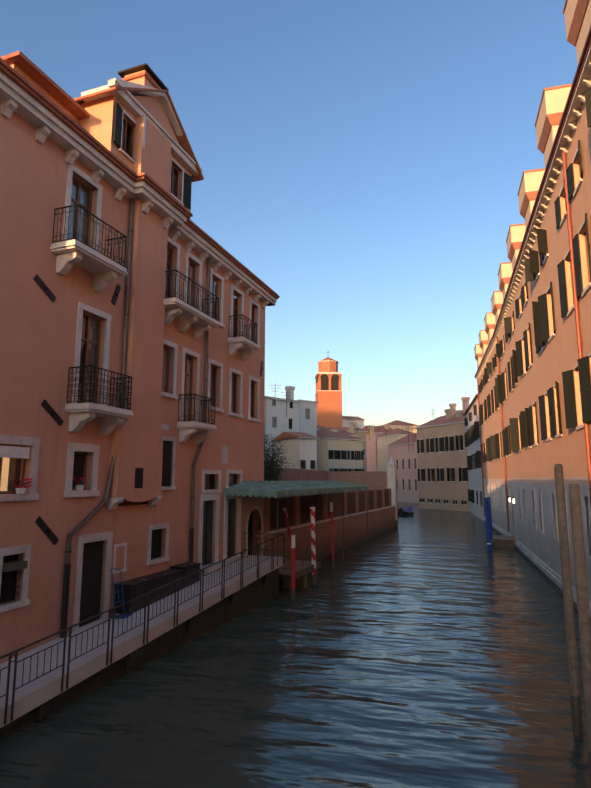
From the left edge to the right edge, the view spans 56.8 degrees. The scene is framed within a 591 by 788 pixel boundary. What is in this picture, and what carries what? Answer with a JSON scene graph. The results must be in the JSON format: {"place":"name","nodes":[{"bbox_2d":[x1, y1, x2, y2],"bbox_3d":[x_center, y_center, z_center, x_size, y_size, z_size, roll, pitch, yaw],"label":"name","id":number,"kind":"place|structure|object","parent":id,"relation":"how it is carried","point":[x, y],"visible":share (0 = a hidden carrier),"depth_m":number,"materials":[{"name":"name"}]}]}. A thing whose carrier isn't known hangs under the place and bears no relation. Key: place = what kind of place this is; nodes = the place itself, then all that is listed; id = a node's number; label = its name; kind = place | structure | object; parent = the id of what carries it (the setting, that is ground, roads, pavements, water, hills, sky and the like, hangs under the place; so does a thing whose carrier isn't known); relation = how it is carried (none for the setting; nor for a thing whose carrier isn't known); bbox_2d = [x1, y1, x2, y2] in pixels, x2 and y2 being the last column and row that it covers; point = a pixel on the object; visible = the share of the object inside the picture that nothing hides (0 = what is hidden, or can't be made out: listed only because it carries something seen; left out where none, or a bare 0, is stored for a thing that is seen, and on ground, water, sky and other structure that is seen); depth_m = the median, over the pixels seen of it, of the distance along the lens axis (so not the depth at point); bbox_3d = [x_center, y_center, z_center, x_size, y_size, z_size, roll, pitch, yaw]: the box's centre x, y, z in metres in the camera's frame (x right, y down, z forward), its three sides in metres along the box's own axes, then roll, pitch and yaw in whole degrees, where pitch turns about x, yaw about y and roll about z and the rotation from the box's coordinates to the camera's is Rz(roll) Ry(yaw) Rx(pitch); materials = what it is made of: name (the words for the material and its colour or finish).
{"place":"outdoors","nodes":[
{"label":"outdoors","id":0,"kind":"place"},
{"bbox_2d":[52,204,256,424],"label":"balcony railings","id":1,"kind":"object","parent":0,"point":[205,418],"visible":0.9,"depth_m":16.01,"materials":[{"name":"black metal"}]},
{"bbox_2d":[264,434,293,497],"bbox_3d":[-1.677,5.199,33.379,3.276,5.874,3.252,-2,-9,15],"label":"garden tree","id":2,"kind":"object","parent":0,"point":[269,469],"visible":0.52,"depth_m":33.03,"materials":[{"name":"green plant"}]},
{"bbox_2d":[0,0,577,426],"label":"sky","id":3,"kind":"structure","parent":0,"point":[366,161],"materials":[{"name":"blue"}]},
{"bbox_2d":[0,501,590,787],"bbox_3d":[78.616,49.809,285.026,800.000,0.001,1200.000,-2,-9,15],"label":"canal water","id":4,"kind":"structure","parent":0,"point":[423,648],"depth_m":12.58,"materials":[{"name":"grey liquid"}]},
{"bbox_2d":[0,51,279,663],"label":"palazzo walls","id":5,"kind":"structure","parent":4,"relation":"on","point":[38,327],"depth_m":16.43,"materials":[{"name":"orange paint"}]},
{"bbox_2d":[2,477,86,571],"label":"window flowers","id":6,"kind":"object","parent":5,"relation":"attached to","point":[13,566],"visible":1,"depth_m":12.97,"materials":[{"name":"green plant"}]},
{"bbox_2d":[0,102,260,626],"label":"windows","id":7,"kind":"structure","parent":5,"relation":"in","point":[12,461],"depth_m":16.33,"materials":[{"name":"black glass"}]},
{"bbox_2d":[0,71,276,631],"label":"stone trim","id":8,"kind":"structure","parent":5,"relation":"attached to","point":[45,123],"depth_m":17.14,"materials":[{"name":"stone"}]},
{"bbox_2d":[34,63,262,637],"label":"drainpipes","id":9,"kind":"object","parent":5,"relation":"attached to","point":[39,521],"visible":0.88,"depth_m":17.01,"materials":[{"name":"metal"}]},
{"bbox_2d":[223,480,367,571],"bbox_3d":[0.963,6.946,29.965,2.500,4.355,16.617,-3,-10,20],"label":"canopy","id":10,"kind":"object","parent":5,"relation":"attached to","point":[275,489],"visible":1,"depth_m":25.36,"materials":[{"name":"green fabric"}]},
{"bbox_2d":[0,555,282,738],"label":"walkway","id":11,"kind":"structure","parent":4,"relation":"in","point":[42,697],"depth_m":14.26,"materials":[{"name":"grey stone"}]},
{"bbox_2d":[108,568,132,617],"bbox_3d":[-5.049,5.729,15.773,0.623,1.311,0.556,-2,-9,15],"label":"hand truck","id":12,"kind":"object","parent":11,"relation":"on","point":[121,616],"visible":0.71,"depth_m":15.74,"materials":[{"name":"blue metal"}]},
{"bbox_2d":[0,533,284,723],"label":"railing","id":13,"kind":"object","parent":11,"relation":"on","point":[65,630],"visible":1,"depth_m":13.72,"materials":[{"name":"black metal"}]},
{"bbox_2d":[114,562,200,613],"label":"storage benches","id":14,"kind":"object","parent":11,"relation":"on","point":[136,587],"visible":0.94,"depth_m":17.03,"materials":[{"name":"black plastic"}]},
{"bbox_2d":[143,456,397,527],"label":"garden wall","id":15,"kind":"structure","parent":4,"relation":"in","point":[377,480],"depth_m":57.49,"materials":[{"name":"brick"}]},
{"bbox_2d":[264,386,301,467],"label":"tall white house","id":16,"kind":"structure","parent":4,"relation":"in","point":[277,422],"depth_m":86.38,"materials":[{"name":"paint"}]},
{"bbox_2d":[283,507,295,559],"bbox_3d":[-0.086,8.497,28.884,0.173,5.006,2.067,-6,-11,32],"label":"mooring pole","id":17,"kind":"object","parent":4,"relation":"in","point":[287,523],"visible":0.4,"depth_m":28.56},
{"bbox_2d":[291,533,295,598],"bbox_3d":[-0.095,7.940,22.759,0.195,4.151,0.233,-2,-9,15],"label":"mooring pole","id":18,"kind":"object","parent":4,"relation":"in","point":[293,571],"visible":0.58,"depth_m":22.77,"materials":[{"name":"red paint"}]},
{"bbox_2d":[272,432,318,469],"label":"white house","id":19,"kind":"structure","parent":4,"relation":"in","point":[300,453],"depth_m":75.14,"materials":[{"name":"paint"}]},
{"bbox_2d":[279,554,320,595],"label":"jetty","id":20,"kind":"object","parent":4,"relation":"in","point":[303,568],"visible":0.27,"depth_m":25.07,"materials":[{"name":"brown wood"}]},
{"bbox_2d":[294,399,318,469],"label":"white house wing","id":21,"kind":"structure","parent":4,"relation":"in","point":[307,417],"depth_m":97.70,"materials":[{"name":"white paint"}]},
{"bbox_2d":[285,504,332,547],"bbox_3d":[0.101,6.392,27.305,2.044,1.523,8.461,-2,-9,15],"label":"mooring post top","id":22,"kind":"object","parent":4,"relation":"in","point":[293,538],"visible":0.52,"depth_m":22.99,"materials":[{"name":"white paint"}]},
{"bbox_2d":[310,506,316,584],"bbox_3d":[0.860,7.941,25.968,0.260,5.158,0.538,-2,-9,15],"label":"striped mooring pole","id":23,"kind":"object","parent":4,"relation":"in","point":[313,544],"visible":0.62,"depth_m":25.97,"materials":[{"name":"white paint"}]},
{"bbox_2d":[254,488,395,575],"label":"garden wall","id":24,"kind":"structure","parent":4,"relation":"in","point":[350,518],"depth_m":35.68,"materials":[{"name":"brick"}]},
{"bbox_2d":[315,357,341,427],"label":"campanile","id":25,"kind":"structure","parent":4,"relation":"in","point":[328,395],"depth_m":177.93,"materials":[{"name":"brick"}]},
{"bbox_2d":[330,501,334,567],"bbox_3d":[2.084,8.680,30.773,0.272,5.182,0.170,2,-9,-12],"label":"mooring pole","id":26,"kind":"object","parent":4,"relation":"in","point":[332,535],"visible":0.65,"depth_m":30.79,"materials":[{"name":"red paint"}]},
{"bbox_2d":[317,427,364,470],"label":"yellow house","id":27,"kind":"structure","parent":4,"relation":"in","point":[337,450],"depth_m":102.17,"materials":[{"name":"beige paint"}]},
{"bbox_2d":[329,426,374,437],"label":"house roofs","id":28,"kind":"structure","parent":27,"relation":"on","point":[351,428],"depth_m":132.13,"materials":[{"name":"paint"}]},
{"bbox_2d":[337,422,367,470],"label":"house","id":29,"kind":"structure","parent":4,"relation":"on","point":[361,433],"depth_m":144.54,"materials":[{"name":"beige paint"}]},
{"bbox_2d":[342,416,364,428],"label":"white house","id":30,"kind":"structure","parent":4,"relation":"in","point":[347,423],"depth_m":181.93,"materials":[{"name":"paint"}]},
{"bbox_2d":[363,425,409,470],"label":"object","id":31,"kind":"structure","parent":4,"relation":"on","point":[371,448],"depth_m":168.58,"materials":[{"name":"pink paint"}]},
{"bbox_2d":[375,428,412,470],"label":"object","id":32,"kind":"structure","parent":4,"relation":"on","point":[384,440],"depth_m":159.36,"materials":[{"name":"beige paint"}]},
{"bbox_2d":[386,433,418,502],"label":"pink house","id":33,"kind":"structure","parent":4,"relation":"in","point":[402,453],"depth_m":123.62,"materials":[{"name":"paint"}]},
{"bbox_2d":[286,391,415,450],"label":"chimneys","id":34,"kind":"object","parent":33,"relation":"on","point":[412,425],"visible":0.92,"depth_m":120.46,"materials":[{"name":"paint"}]},
{"bbox_2d":[381,420,430,432],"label":"house","id":35,"kind":"structure","parent":4,"relation":"on","point":[397,424],"depth_m":240.11,"materials":[{"name":"beige paint"}]},
{"bbox_2d":[398,506,413,516],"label":"boat","id":36,"kind":"object","parent":4,"relation":"on","point":[407,511],"visible":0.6,"depth_m":75.21,"materials":[{"name":"blue plastic"}]},
{"bbox_2d":[414,409,469,511],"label":"beige house","id":37,"kind":"structure","parent":4,"relation":"on","point":[443,477],"depth_m":91.72,"materials":[{"name":"paint"}]},
{"bbox_2d":[435,397,469,418],"bbox_3d":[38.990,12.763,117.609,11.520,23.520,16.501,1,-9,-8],"label":"chimneys","id":38,"kind":"object","parent":37,"relation":"on","point":[465,402],"visible":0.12,"depth_m":116.39,"materials":[{"name":"pink paint"}]},
{"bbox_2d":[464,394,484,520],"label":"narrow white house","id":39,"kind":"structure","parent":4,"relation":"in","point":[474,466],"depth_m":74.03,"materials":[{"name":"paint"}]},
{"bbox_2d":[478,346,509,532],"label":"block walls","id":40,"kind":"structure","parent":4,"relation":"in","point":[492,426],"depth_m":53.05,"materials":[{"name":"pink paint"}]},
{"bbox_2d":[474,335,493,515],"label":"drainpipe","id":41,"kind":"object","parent":40,"relation":"attached to","point":[492,337],"visible":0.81,"depth_m":64.20,"materials":[{"name":"orange metal"}]},
{"bbox_2d":[474,290,502,368],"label":"chimneys","id":42,"kind":"object","parent":40,"relation":"on","point":[486,334],"visible":0.44,"depth_m":53.35,"materials":[{"name":"beige paint"}]},
{"bbox_2d":[478,354,501,462],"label":"window shutters","id":43,"kind":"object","parent":40,"relation":"attached to","point":[493,445],"depth_m":53.74,"materials":[{"name":"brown wood"}]},
{"bbox_2d":[475,337,507,534],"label":"block stonework","id":44,"kind":"object","parent":40,"relation":"attached to","point":[498,529],"visible":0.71,"depth_m":53.10,"materials":[{"name":"stone"}]},
{"bbox_2d":[484,495,516,550],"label":"blue poles","id":45,"kind":"object","parent":4,"relation":"in","point":[502,541],"visible":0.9,"depth_m":39.97,"materials":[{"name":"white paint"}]},
{"bbox_2d":[498,87,590,601],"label":"block walls","id":46,"kind":"structure","parent":4,"relation":"in","point":[555,358],"depth_m":24.41,"materials":[{"name":"orange paint"}]},
{"bbox_2d":[493,26,590,531],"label":"gutter pipe","id":47,"kind":"object","parent":46,"relation":"attached to","point":[587,44],"visible":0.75,"depth_m":19.68,"materials":[{"name":"orange metal"}]},
{"bbox_2d":[494,45,590,619],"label":"block stonework","id":48,"kind":"object","parent":46,"relation":"attached to","point":[551,576],"visible":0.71,"depth_m":24.47,"materials":[{"name":"stone"}]},
{"bbox_2d":[495,88,590,525],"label":"window shutters","id":49,"kind":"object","parent":46,"relation":"attached to","point":[541,329],"depth_m":25.05,"materials":[{"name":"green wood"}]},
{"bbox_2d":[498,0,590,300],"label":"chimneys","id":50,"kind":"object","parent":46,"relation":"on","point":[577,14],"visible":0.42,"depth_m":23.41,"materials":[{"name":"beige paint"}]},
{"bbox_2d":[554,464,590,783],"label":"wooden mooring poles","id":51,"kind":"object","parent":4,"relation":"in","point":[584,620],"visible":0.96,"depth_m":9.07,"materials":[{"name":"brown wood"}]}
]}

